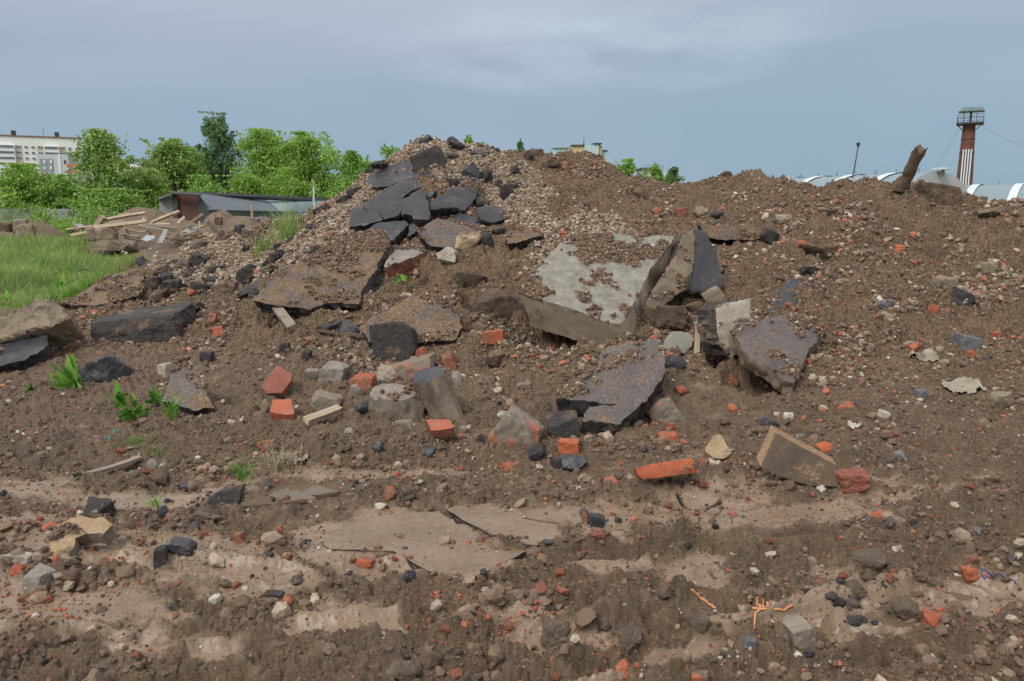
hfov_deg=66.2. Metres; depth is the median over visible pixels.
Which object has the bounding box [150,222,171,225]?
timber plank
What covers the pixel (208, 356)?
asphalt lump
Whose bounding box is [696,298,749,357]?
concrete block
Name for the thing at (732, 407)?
brick piece
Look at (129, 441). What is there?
grass tuft
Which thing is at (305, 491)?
puddle
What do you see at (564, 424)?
asphalt chunk
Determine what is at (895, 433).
brick fragment
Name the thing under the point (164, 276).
asphalt lump
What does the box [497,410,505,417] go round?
stone block
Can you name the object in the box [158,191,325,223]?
shed
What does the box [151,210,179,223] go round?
timber plank
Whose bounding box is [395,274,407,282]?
weed
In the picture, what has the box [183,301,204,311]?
asphalt lump
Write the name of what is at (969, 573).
brick piece
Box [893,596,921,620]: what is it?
mud clod
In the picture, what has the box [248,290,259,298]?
asphalt lump
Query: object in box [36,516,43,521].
brick fragment
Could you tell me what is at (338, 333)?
wooden plank
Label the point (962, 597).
puddle
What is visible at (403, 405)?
masonry block
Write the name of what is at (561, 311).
concrete block
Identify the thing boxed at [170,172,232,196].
tree
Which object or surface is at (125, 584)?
brick piece
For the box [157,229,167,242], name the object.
metal sheet
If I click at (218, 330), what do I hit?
brick piece
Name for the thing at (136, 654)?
brick fragment
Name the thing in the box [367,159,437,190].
asphalt slab
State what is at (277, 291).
asphalt slab
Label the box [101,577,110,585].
stone
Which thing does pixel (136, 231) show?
timber plank
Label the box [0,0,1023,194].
sky
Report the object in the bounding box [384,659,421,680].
mud clod
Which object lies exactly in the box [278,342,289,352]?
asphalt lump
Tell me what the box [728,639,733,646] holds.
stone
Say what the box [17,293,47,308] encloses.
grass tuft
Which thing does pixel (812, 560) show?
stone
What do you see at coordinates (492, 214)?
asphalt slab
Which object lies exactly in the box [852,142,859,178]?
lamp mast
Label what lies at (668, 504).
brick fragment
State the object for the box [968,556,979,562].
brick fragment
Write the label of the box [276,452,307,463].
rag
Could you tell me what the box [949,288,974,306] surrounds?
asphalt lump
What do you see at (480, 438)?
asphalt chunk
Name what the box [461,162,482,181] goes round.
asphalt chunk
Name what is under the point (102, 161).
tree
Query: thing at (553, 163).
stone
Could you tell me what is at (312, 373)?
stone block
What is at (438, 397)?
kerb stone
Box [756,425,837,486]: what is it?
concrete block
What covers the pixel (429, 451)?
asphalt chunk
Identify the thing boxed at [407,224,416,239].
asphalt piece
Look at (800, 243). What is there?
brick piece
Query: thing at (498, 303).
mud boulder
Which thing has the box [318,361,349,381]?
stone block
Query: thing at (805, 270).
asphalt chunk
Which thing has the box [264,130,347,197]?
tree
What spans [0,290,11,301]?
weed
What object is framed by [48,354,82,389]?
weed
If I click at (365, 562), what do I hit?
brick piece
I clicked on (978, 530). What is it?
stone
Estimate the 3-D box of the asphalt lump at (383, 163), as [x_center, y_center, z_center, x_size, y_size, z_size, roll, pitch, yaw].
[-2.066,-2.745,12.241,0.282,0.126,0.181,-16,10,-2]
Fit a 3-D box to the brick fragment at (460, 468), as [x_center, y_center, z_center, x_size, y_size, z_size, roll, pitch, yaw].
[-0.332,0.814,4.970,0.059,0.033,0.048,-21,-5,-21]
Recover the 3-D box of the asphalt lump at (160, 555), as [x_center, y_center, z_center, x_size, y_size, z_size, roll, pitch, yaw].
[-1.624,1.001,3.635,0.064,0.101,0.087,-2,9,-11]
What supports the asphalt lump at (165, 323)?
on the ground at (390, 620)
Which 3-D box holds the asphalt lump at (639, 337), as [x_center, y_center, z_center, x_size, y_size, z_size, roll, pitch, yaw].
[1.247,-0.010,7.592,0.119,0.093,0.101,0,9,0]
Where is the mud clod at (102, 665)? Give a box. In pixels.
[89,658,115,672]
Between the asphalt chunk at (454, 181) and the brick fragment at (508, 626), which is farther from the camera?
the asphalt chunk at (454, 181)
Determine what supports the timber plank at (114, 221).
on the timber plank
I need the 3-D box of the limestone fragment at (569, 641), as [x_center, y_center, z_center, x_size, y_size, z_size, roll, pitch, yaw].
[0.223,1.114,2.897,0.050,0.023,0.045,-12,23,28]
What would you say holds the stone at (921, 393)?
on the ground at (390, 620)
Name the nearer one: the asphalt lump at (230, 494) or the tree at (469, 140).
the asphalt lump at (230, 494)
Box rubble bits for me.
[0,140,1023,680]
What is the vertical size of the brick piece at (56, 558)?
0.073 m
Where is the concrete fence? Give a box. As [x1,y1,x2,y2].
[0,208,112,223]
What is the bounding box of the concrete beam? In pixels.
[696,224,761,239]
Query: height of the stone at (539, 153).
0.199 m
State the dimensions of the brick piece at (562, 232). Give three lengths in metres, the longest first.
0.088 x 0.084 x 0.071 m
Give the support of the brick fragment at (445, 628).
on the ground at (390, 620)
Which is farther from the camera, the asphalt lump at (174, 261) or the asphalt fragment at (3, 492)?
the asphalt lump at (174, 261)
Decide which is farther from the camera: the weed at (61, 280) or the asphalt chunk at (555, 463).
the weed at (61, 280)
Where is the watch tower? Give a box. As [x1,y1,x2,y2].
[956,107,984,185]
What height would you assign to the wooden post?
0.580 m
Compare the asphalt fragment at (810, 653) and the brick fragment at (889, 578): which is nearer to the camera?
the asphalt fragment at (810, 653)
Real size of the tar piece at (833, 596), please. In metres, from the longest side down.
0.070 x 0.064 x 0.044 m
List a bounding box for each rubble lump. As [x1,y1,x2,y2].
[641,305,693,331]
[685,301,703,313]
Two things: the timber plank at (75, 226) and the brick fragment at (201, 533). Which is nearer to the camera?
the brick fragment at (201, 533)
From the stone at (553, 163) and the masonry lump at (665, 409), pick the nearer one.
the masonry lump at (665, 409)
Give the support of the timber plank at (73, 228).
on the boulder at (90, 236)
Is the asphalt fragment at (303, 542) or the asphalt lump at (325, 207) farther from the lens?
the asphalt lump at (325, 207)
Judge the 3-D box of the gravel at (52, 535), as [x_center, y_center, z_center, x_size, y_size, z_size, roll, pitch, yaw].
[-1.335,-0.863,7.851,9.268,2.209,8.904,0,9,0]
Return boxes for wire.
[980,568,1016,583]
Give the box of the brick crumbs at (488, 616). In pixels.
[0,158,1023,679]
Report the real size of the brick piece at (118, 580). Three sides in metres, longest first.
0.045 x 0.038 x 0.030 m
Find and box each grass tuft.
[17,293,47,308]
[22,291,65,303]
[56,283,90,298]
[58,273,97,290]
[107,433,152,448]
[131,446,168,456]
[134,495,162,505]
[152,387,185,420]
[214,454,261,480]
[244,232,283,259]
[262,190,313,241]
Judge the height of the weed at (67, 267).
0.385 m
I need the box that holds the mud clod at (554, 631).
[540,614,570,649]
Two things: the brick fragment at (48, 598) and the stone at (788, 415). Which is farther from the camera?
the stone at (788, 415)
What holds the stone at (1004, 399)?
on the ground at (390, 620)
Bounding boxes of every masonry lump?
[311,389,344,410]
[391,352,436,379]
[488,404,543,446]
[647,397,684,422]
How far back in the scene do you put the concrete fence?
59.23 m
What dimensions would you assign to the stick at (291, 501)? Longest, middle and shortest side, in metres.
0.361 x 0.032 x 0.028 m
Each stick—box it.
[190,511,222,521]
[245,498,307,508]
[311,490,340,498]
[694,327,699,353]
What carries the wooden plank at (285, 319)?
on the ground at (390, 620)
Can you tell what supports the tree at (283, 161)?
on the ground at (390, 620)
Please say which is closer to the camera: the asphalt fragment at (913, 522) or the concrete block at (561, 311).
the asphalt fragment at (913, 522)
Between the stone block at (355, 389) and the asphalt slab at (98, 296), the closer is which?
the stone block at (355, 389)
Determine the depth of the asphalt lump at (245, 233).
12.14 m
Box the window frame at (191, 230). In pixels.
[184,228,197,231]
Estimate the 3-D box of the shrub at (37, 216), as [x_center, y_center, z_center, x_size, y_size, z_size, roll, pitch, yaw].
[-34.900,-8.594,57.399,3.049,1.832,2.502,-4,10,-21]
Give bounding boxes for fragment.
[0,489,7,495]
[17,595,27,601]
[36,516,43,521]
[40,659,48,664]
[43,594,52,602]
[47,654,53,660]
[87,546,96,550]
[116,447,124,453]
[131,651,141,658]
[141,468,152,473]
[198,532,205,535]
[231,581,240,588]
[266,551,273,556]
[284,553,292,559]
[299,539,307,547]
[442,623,449,633]
[448,668,462,679]
[454,465,464,470]
[457,433,465,438]
[476,608,486,616]
[501,621,513,630]
[535,581,547,593]
[553,568,565,576]
[553,672,561,680]
[567,636,572,644]
[581,512,586,521]
[591,529,598,537]
[664,502,673,507]
[684,541,691,548]
[698,479,708,486]
[711,523,718,527]
[719,652,725,658]
[763,536,772,543]
[803,650,814,656]
[838,572,847,578]
[884,573,894,583]
[890,568,896,573]
[892,430,898,436]
[910,519,917,525]
[965,483,974,489]
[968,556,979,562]
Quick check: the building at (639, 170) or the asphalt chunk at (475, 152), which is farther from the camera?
the building at (639, 170)
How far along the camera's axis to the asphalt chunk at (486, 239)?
10.06 m
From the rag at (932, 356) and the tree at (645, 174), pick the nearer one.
the rag at (932, 356)
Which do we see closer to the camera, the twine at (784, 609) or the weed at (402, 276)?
the twine at (784, 609)
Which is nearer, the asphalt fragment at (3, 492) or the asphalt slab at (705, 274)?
the asphalt fragment at (3, 492)
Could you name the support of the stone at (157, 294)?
on the ground at (390, 620)
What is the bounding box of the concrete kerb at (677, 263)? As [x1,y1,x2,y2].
[645,229,694,306]
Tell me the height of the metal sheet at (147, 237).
0.203 m
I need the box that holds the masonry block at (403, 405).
[370,383,422,420]
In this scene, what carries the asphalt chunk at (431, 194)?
on the ground at (390, 620)
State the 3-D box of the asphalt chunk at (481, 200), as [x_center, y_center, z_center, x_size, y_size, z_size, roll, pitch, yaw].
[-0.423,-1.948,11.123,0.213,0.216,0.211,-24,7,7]
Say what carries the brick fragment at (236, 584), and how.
on the ground at (390, 620)
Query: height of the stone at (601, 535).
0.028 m
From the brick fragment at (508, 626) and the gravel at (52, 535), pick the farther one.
the gravel at (52, 535)
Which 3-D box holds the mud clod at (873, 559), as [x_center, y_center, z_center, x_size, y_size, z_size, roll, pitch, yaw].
[1.647,1.020,3.636,0.187,0.082,0.143,0,9,-3]
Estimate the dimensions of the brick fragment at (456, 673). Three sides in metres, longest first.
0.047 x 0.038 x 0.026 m
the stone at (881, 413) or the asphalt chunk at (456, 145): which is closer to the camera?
the stone at (881, 413)
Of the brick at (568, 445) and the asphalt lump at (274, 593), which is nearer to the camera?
the asphalt lump at (274, 593)
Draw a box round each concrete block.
[520,232,679,345]
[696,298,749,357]
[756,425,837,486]
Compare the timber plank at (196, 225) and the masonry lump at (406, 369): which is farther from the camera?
the timber plank at (196, 225)
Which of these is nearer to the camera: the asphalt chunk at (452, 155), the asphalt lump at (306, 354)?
the asphalt lump at (306, 354)
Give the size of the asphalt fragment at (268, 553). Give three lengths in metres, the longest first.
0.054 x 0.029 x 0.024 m
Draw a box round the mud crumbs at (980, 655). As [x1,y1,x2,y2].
[0,135,1023,680]
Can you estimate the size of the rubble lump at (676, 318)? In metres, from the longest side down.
0.558 x 0.515 x 0.435 m
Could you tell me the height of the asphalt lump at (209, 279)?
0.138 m
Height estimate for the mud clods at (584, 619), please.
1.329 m
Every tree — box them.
[0,162,58,222]
[0,186,159,230]
[5,173,114,227]
[63,128,145,204]
[124,166,172,209]
[134,137,215,192]
[169,145,227,187]
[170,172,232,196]
[185,111,247,192]
[227,167,282,211]
[230,127,295,194]
[255,143,319,192]
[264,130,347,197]
[265,166,329,200]
[311,174,358,200]
[335,150,370,185]
[378,143,399,158]
[464,134,473,143]
[516,138,525,152]
[615,158,636,175]
[637,168,649,177]
[649,164,669,183]
[665,166,684,184]
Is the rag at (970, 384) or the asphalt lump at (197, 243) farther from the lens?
the asphalt lump at (197, 243)
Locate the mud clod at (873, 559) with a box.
[848,548,887,571]
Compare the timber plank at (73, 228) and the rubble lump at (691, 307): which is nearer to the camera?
the rubble lump at (691, 307)
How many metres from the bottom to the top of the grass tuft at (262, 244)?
0.475 m
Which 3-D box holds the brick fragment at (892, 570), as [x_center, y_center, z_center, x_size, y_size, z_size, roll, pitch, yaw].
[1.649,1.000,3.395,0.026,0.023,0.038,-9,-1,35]
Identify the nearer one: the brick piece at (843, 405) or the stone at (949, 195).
the brick piece at (843, 405)
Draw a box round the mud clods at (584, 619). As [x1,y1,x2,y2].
[0,245,1023,680]
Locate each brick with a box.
[261,365,292,397]
[270,399,294,419]
[350,373,376,394]
[426,419,454,439]
[481,329,505,344]
[558,438,579,454]
[633,458,698,479]
[673,385,690,395]
[699,457,708,464]
[812,441,833,452]
[834,467,869,493]
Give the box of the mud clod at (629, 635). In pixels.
[616,621,641,656]
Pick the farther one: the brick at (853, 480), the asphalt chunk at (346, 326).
the asphalt chunk at (346, 326)
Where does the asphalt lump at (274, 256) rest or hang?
on the ground at (390, 620)
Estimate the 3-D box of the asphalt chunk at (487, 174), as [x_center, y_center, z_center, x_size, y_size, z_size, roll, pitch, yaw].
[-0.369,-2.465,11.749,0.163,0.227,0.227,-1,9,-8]
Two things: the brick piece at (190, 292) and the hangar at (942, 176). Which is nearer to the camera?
the brick piece at (190, 292)
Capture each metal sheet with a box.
[142,235,155,240]
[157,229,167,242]
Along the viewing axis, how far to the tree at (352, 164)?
77.47 m
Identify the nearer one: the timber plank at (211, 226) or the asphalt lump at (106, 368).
the asphalt lump at (106, 368)
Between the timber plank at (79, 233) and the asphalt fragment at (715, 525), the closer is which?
the asphalt fragment at (715, 525)
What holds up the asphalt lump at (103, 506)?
on the ground at (390, 620)
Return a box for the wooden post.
[893,145,927,191]
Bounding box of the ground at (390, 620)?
[0,134,1023,680]
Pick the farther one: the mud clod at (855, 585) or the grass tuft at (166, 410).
the grass tuft at (166, 410)
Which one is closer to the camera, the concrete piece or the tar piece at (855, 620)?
the tar piece at (855, 620)
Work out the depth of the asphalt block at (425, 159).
11.86 m
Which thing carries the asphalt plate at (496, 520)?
on the ground at (390, 620)
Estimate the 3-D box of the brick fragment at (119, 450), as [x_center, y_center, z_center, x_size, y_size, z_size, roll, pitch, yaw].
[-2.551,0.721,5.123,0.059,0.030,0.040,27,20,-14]
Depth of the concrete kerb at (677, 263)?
8.43 m
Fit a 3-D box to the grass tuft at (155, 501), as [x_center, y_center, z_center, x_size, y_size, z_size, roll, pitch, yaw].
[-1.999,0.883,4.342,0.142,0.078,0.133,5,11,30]
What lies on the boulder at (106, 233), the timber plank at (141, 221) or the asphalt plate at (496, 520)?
the timber plank at (141, 221)
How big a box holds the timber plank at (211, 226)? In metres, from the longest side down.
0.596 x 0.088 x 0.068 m
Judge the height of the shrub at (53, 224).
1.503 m
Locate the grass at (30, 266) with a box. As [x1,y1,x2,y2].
[0,215,149,308]
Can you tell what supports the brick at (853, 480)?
on the ground at (390, 620)
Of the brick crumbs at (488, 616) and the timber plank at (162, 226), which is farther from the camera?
the timber plank at (162, 226)
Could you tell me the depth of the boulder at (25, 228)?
43.05 m
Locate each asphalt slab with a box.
[0,334,52,372]
[62,268,145,309]
[162,357,214,415]
[233,266,288,298]
[253,231,394,318]
[349,180,431,230]
[361,295,462,349]
[364,221,408,244]
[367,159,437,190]
[417,219,481,251]
[430,177,479,216]
[451,213,479,225]
[477,204,507,225]
[505,222,543,249]
[556,339,665,434]
[685,228,722,294]
[729,313,823,393]
[764,277,805,315]
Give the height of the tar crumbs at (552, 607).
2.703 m
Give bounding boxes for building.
[0,130,101,199]
[37,152,89,191]
[121,159,151,188]
[551,142,608,160]
[635,162,665,176]
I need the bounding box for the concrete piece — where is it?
[663,331,693,353]
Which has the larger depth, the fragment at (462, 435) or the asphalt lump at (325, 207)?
the asphalt lump at (325, 207)
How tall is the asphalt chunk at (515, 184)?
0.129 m
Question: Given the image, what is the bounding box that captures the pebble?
[459,425,466,431]
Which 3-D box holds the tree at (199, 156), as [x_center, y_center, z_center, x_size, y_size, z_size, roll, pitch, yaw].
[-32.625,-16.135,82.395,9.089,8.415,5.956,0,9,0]
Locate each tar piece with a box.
[825,592,839,600]
[833,597,845,607]
[846,615,862,626]
[871,619,878,624]
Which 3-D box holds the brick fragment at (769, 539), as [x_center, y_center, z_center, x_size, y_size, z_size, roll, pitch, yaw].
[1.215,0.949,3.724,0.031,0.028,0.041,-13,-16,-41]
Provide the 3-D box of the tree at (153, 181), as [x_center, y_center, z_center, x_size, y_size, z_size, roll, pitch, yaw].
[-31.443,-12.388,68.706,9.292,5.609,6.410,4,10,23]
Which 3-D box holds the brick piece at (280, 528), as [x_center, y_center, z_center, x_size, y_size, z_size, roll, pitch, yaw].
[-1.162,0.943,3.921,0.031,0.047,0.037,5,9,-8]
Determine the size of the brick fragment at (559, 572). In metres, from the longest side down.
0.052 x 0.036 x 0.032 m
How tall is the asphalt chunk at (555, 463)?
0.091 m
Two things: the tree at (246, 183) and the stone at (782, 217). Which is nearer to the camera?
the stone at (782, 217)
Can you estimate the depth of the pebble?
5.78 m
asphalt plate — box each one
[323,511,525,578]
[446,503,580,546]
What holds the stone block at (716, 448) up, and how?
on the ground at (390, 620)
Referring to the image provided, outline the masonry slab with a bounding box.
[384,245,426,276]
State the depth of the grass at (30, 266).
18.90 m
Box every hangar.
[768,167,967,192]
[965,180,1023,200]
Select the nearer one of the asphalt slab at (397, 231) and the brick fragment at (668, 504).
the brick fragment at (668, 504)
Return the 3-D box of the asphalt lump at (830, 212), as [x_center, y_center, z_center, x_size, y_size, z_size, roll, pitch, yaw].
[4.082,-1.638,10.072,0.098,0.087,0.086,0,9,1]
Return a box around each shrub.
[16,211,52,223]
[37,215,76,234]
[55,218,86,235]
[63,200,122,224]
[94,206,126,223]
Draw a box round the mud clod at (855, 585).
[844,579,865,597]
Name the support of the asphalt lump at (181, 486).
on the ground at (390, 620)
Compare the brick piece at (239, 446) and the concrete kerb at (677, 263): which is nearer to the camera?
the brick piece at (239, 446)
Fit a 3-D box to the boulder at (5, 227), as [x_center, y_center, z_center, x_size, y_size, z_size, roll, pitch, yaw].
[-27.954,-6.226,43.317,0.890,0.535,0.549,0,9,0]
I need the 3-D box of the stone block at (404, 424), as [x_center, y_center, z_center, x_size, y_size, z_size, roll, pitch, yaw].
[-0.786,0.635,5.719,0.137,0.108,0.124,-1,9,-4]
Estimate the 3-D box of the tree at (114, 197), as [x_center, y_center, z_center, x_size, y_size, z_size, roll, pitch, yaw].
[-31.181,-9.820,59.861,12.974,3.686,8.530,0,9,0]
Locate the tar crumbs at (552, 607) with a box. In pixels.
[4,161,1022,680]
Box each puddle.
[262,483,337,498]
[778,533,822,539]
[866,617,922,635]
[940,591,972,600]
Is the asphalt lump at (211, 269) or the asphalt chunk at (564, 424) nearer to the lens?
the asphalt chunk at (564, 424)
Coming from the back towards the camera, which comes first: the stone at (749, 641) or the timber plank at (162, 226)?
the timber plank at (162, 226)
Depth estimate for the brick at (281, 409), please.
5.91 m
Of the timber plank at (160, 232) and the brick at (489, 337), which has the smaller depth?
the brick at (489, 337)
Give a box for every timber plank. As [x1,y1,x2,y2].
[66,225,91,230]
[70,231,87,236]
[72,222,79,230]
[92,215,105,225]
[93,219,146,228]
[105,211,145,221]
[109,220,127,222]
[122,233,140,238]
[124,236,140,240]
[129,229,146,233]
[136,223,177,228]
[137,224,177,231]
[142,226,185,239]
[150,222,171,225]
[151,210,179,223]
[165,224,204,238]
[167,227,185,239]
[170,232,208,241]
[174,235,206,243]
[176,216,185,224]
[180,230,201,235]
[185,213,202,225]
[185,222,208,228]
[198,221,200,233]
[206,220,216,232]
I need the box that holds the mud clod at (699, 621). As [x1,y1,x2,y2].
[689,611,710,633]
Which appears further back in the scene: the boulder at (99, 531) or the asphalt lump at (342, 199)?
the asphalt lump at (342, 199)
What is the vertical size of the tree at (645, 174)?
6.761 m
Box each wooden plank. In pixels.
[86,455,141,474]
[272,307,297,332]
[303,404,343,424]
[318,330,362,336]
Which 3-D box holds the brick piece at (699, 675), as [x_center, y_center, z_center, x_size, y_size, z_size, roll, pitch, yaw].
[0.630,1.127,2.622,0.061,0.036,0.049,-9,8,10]
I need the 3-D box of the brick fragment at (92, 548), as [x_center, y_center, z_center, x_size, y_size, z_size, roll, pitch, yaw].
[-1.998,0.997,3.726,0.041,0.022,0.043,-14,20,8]
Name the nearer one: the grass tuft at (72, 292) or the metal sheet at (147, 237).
the grass tuft at (72, 292)
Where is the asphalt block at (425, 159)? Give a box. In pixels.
[409,145,446,172]
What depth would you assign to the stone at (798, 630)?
2.90 m
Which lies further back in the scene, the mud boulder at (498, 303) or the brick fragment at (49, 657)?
the mud boulder at (498, 303)
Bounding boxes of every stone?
[0,551,32,564]
[22,563,58,588]
[129,470,138,477]
[145,458,158,469]
[151,288,170,301]
[157,362,172,378]
[208,593,221,603]
[213,280,237,297]
[375,502,386,509]
[413,366,462,420]
[415,346,427,355]
[430,599,441,611]
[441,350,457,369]
[452,371,461,384]
[484,353,504,368]
[508,259,517,266]
[516,380,530,388]
[532,149,543,157]
[547,159,559,167]
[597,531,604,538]
[632,189,645,198]
[681,649,691,663]
[693,205,707,216]
[722,171,732,177]
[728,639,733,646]
[743,635,756,648]
[761,212,768,220]
[775,214,791,220]
[782,614,816,649]
[783,412,793,420]
[807,556,817,567]
[833,182,843,188]
[875,300,892,307]
[877,409,890,418]
[894,449,905,460]
[913,389,927,400]
[915,181,963,206]
[931,275,958,288]
[949,332,982,351]
[974,206,1006,217]
[974,526,981,535]
[980,262,996,272]
[986,391,1013,408]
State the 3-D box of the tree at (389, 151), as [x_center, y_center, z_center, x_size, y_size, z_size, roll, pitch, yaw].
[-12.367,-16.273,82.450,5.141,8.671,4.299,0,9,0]
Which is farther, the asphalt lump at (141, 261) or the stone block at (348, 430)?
the asphalt lump at (141, 261)
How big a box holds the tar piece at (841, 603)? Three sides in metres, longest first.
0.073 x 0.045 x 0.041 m
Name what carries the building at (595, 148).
on the ground at (390, 620)
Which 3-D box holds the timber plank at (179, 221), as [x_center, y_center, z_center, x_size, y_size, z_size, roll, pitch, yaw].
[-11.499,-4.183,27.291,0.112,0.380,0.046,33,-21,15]
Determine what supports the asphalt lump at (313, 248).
on the ground at (390, 620)
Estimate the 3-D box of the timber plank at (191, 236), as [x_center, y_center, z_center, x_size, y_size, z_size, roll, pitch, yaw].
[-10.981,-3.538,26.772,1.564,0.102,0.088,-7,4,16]
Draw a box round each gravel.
[0,167,825,542]
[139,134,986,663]
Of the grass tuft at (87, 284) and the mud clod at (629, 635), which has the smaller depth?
the mud clod at (629, 635)
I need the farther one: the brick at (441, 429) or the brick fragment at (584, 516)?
the brick at (441, 429)
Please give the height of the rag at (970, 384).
0.101 m
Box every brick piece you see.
[8,564,26,576]
[51,554,63,561]
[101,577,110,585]
[114,577,121,583]
[122,581,129,586]
[186,289,195,296]
[206,313,216,326]
[212,326,223,336]
[233,531,245,542]
[235,443,242,449]
[257,439,275,449]
[276,525,282,531]
[283,594,293,604]
[355,557,375,567]
[384,486,394,501]
[394,470,400,476]
[499,462,517,471]
[559,230,565,234]
[615,659,628,672]
[651,207,660,213]
[658,431,678,441]
[662,423,674,430]
[674,207,687,217]
[691,669,708,680]
[726,403,738,412]
[728,373,738,386]
[797,240,805,247]
[805,358,812,364]
[832,400,854,410]
[893,244,905,254]
[922,609,941,627]
[927,304,941,314]
[960,565,978,582]
[965,349,975,357]
[991,331,1002,338]
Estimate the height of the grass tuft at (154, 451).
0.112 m
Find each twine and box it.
[691,589,715,608]
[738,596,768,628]
[774,604,793,611]
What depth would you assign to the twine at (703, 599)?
3.25 m
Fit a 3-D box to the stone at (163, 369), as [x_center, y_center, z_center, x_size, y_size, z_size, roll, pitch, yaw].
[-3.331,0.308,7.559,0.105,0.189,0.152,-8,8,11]
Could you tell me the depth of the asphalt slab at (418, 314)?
7.79 m
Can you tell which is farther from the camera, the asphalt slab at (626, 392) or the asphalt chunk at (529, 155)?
the asphalt chunk at (529, 155)
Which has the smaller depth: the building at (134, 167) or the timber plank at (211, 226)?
the timber plank at (211, 226)
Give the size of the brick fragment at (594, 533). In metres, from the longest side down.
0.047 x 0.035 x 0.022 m
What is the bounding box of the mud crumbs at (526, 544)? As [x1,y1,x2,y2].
[0,374,1023,680]
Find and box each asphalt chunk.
[314,319,340,333]
[338,319,359,336]
[355,400,367,413]
[369,321,418,361]
[371,440,383,452]
[419,136,432,143]
[421,446,434,457]
[426,190,436,200]
[446,136,458,142]
[447,153,459,158]
[448,140,464,149]
[448,178,460,187]
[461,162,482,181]
[469,150,484,156]
[474,195,490,207]
[475,434,486,443]
[480,232,493,247]
[482,168,491,182]
[491,227,505,233]
[495,180,502,187]
[499,184,513,200]
[510,167,519,173]
[513,182,520,187]
[524,151,534,160]
[527,443,546,459]
[545,410,579,437]
[550,457,560,468]
[560,454,587,471]
[666,355,685,369]
[760,227,778,244]
[760,417,779,426]
[798,266,815,274]
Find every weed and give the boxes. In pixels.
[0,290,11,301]
[21,383,35,390]
[41,287,61,302]
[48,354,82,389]
[51,274,72,288]
[62,264,74,276]
[108,380,125,407]
[117,392,152,420]
[144,385,163,403]
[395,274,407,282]
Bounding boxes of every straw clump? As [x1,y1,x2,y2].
[221,441,310,474]
[473,437,504,452]
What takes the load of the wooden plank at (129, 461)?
on the ground at (390, 620)
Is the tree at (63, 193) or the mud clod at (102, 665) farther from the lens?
the tree at (63, 193)
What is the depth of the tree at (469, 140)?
83.52 m
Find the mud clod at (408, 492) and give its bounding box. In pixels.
[401,485,415,501]
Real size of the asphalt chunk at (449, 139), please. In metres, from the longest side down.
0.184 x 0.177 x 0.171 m
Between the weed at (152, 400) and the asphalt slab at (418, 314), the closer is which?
the weed at (152, 400)
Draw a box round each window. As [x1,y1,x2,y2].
[0,145,12,147]
[0,151,13,153]
[0,156,14,159]
[44,146,57,149]
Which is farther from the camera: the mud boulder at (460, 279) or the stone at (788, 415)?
the mud boulder at (460, 279)
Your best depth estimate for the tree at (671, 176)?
95.62 m
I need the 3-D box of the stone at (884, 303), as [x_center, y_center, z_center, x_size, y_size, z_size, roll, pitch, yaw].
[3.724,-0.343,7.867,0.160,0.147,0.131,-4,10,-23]
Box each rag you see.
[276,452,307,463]
[848,420,861,428]
[909,348,939,361]
[940,377,985,393]
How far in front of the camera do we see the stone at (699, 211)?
11.16 m
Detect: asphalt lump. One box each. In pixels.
[77,355,133,382]
[83,496,115,516]
[90,302,199,343]
[135,255,147,265]
[139,276,160,290]
[151,264,172,275]
[153,544,168,569]
[155,505,167,519]
[160,272,173,282]
[160,278,182,292]
[166,259,178,264]
[168,536,197,554]
[174,482,187,491]
[175,259,190,268]
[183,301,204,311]
[184,267,200,277]
[188,251,209,267]
[189,238,207,250]
[190,281,212,291]
[199,351,214,362]
[203,276,217,282]
[205,265,224,275]
[207,483,245,504]
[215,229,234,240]
[233,224,244,233]
[235,264,256,283]
[241,229,249,237]
[242,244,249,252]
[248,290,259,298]
[260,249,283,266]
[260,264,278,273]
[265,589,283,598]
[273,242,287,250]
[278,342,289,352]
[301,349,311,360]
[305,223,312,230]
[309,245,321,253]
[312,203,328,213]
[335,194,348,203]
[346,186,362,197]
[365,167,374,173]
[370,159,388,168]
[403,570,415,582]
[543,539,553,546]
[587,512,604,527]
[615,517,621,522]
[635,335,646,340]
[710,211,723,218]
[827,209,833,215]
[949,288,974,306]
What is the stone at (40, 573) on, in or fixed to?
on the ground at (390, 620)
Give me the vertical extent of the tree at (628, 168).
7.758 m
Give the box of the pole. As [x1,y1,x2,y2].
[312,178,314,206]
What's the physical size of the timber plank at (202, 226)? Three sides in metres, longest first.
1.619 x 0.078 x 0.068 m
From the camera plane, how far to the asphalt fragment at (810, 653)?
2.64 m
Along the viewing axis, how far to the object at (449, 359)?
7.28 m
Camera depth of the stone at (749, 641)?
2.85 m
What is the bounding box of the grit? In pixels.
[0,156,1023,680]
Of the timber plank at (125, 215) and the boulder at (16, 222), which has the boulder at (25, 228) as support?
the boulder at (16, 222)
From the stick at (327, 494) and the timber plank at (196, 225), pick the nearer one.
the stick at (327, 494)
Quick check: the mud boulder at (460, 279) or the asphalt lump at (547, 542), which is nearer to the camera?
the asphalt lump at (547, 542)
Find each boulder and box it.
[0,223,13,231]
[0,297,85,347]
[12,219,28,228]
[15,223,36,236]
[47,516,116,560]
[85,226,96,240]
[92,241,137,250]
[95,227,118,239]
[214,217,222,224]
[407,275,429,293]
[448,271,486,287]
[469,288,526,320]
[802,240,838,259]
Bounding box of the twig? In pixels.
[523,517,559,523]
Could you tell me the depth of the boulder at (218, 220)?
29.02 m
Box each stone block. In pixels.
[261,399,269,412]
[306,368,318,379]
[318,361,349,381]
[344,428,351,433]
[348,384,364,396]
[376,364,396,382]
[394,419,412,431]
[436,247,459,263]
[455,231,480,252]
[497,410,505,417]
[700,286,724,302]
[704,434,733,461]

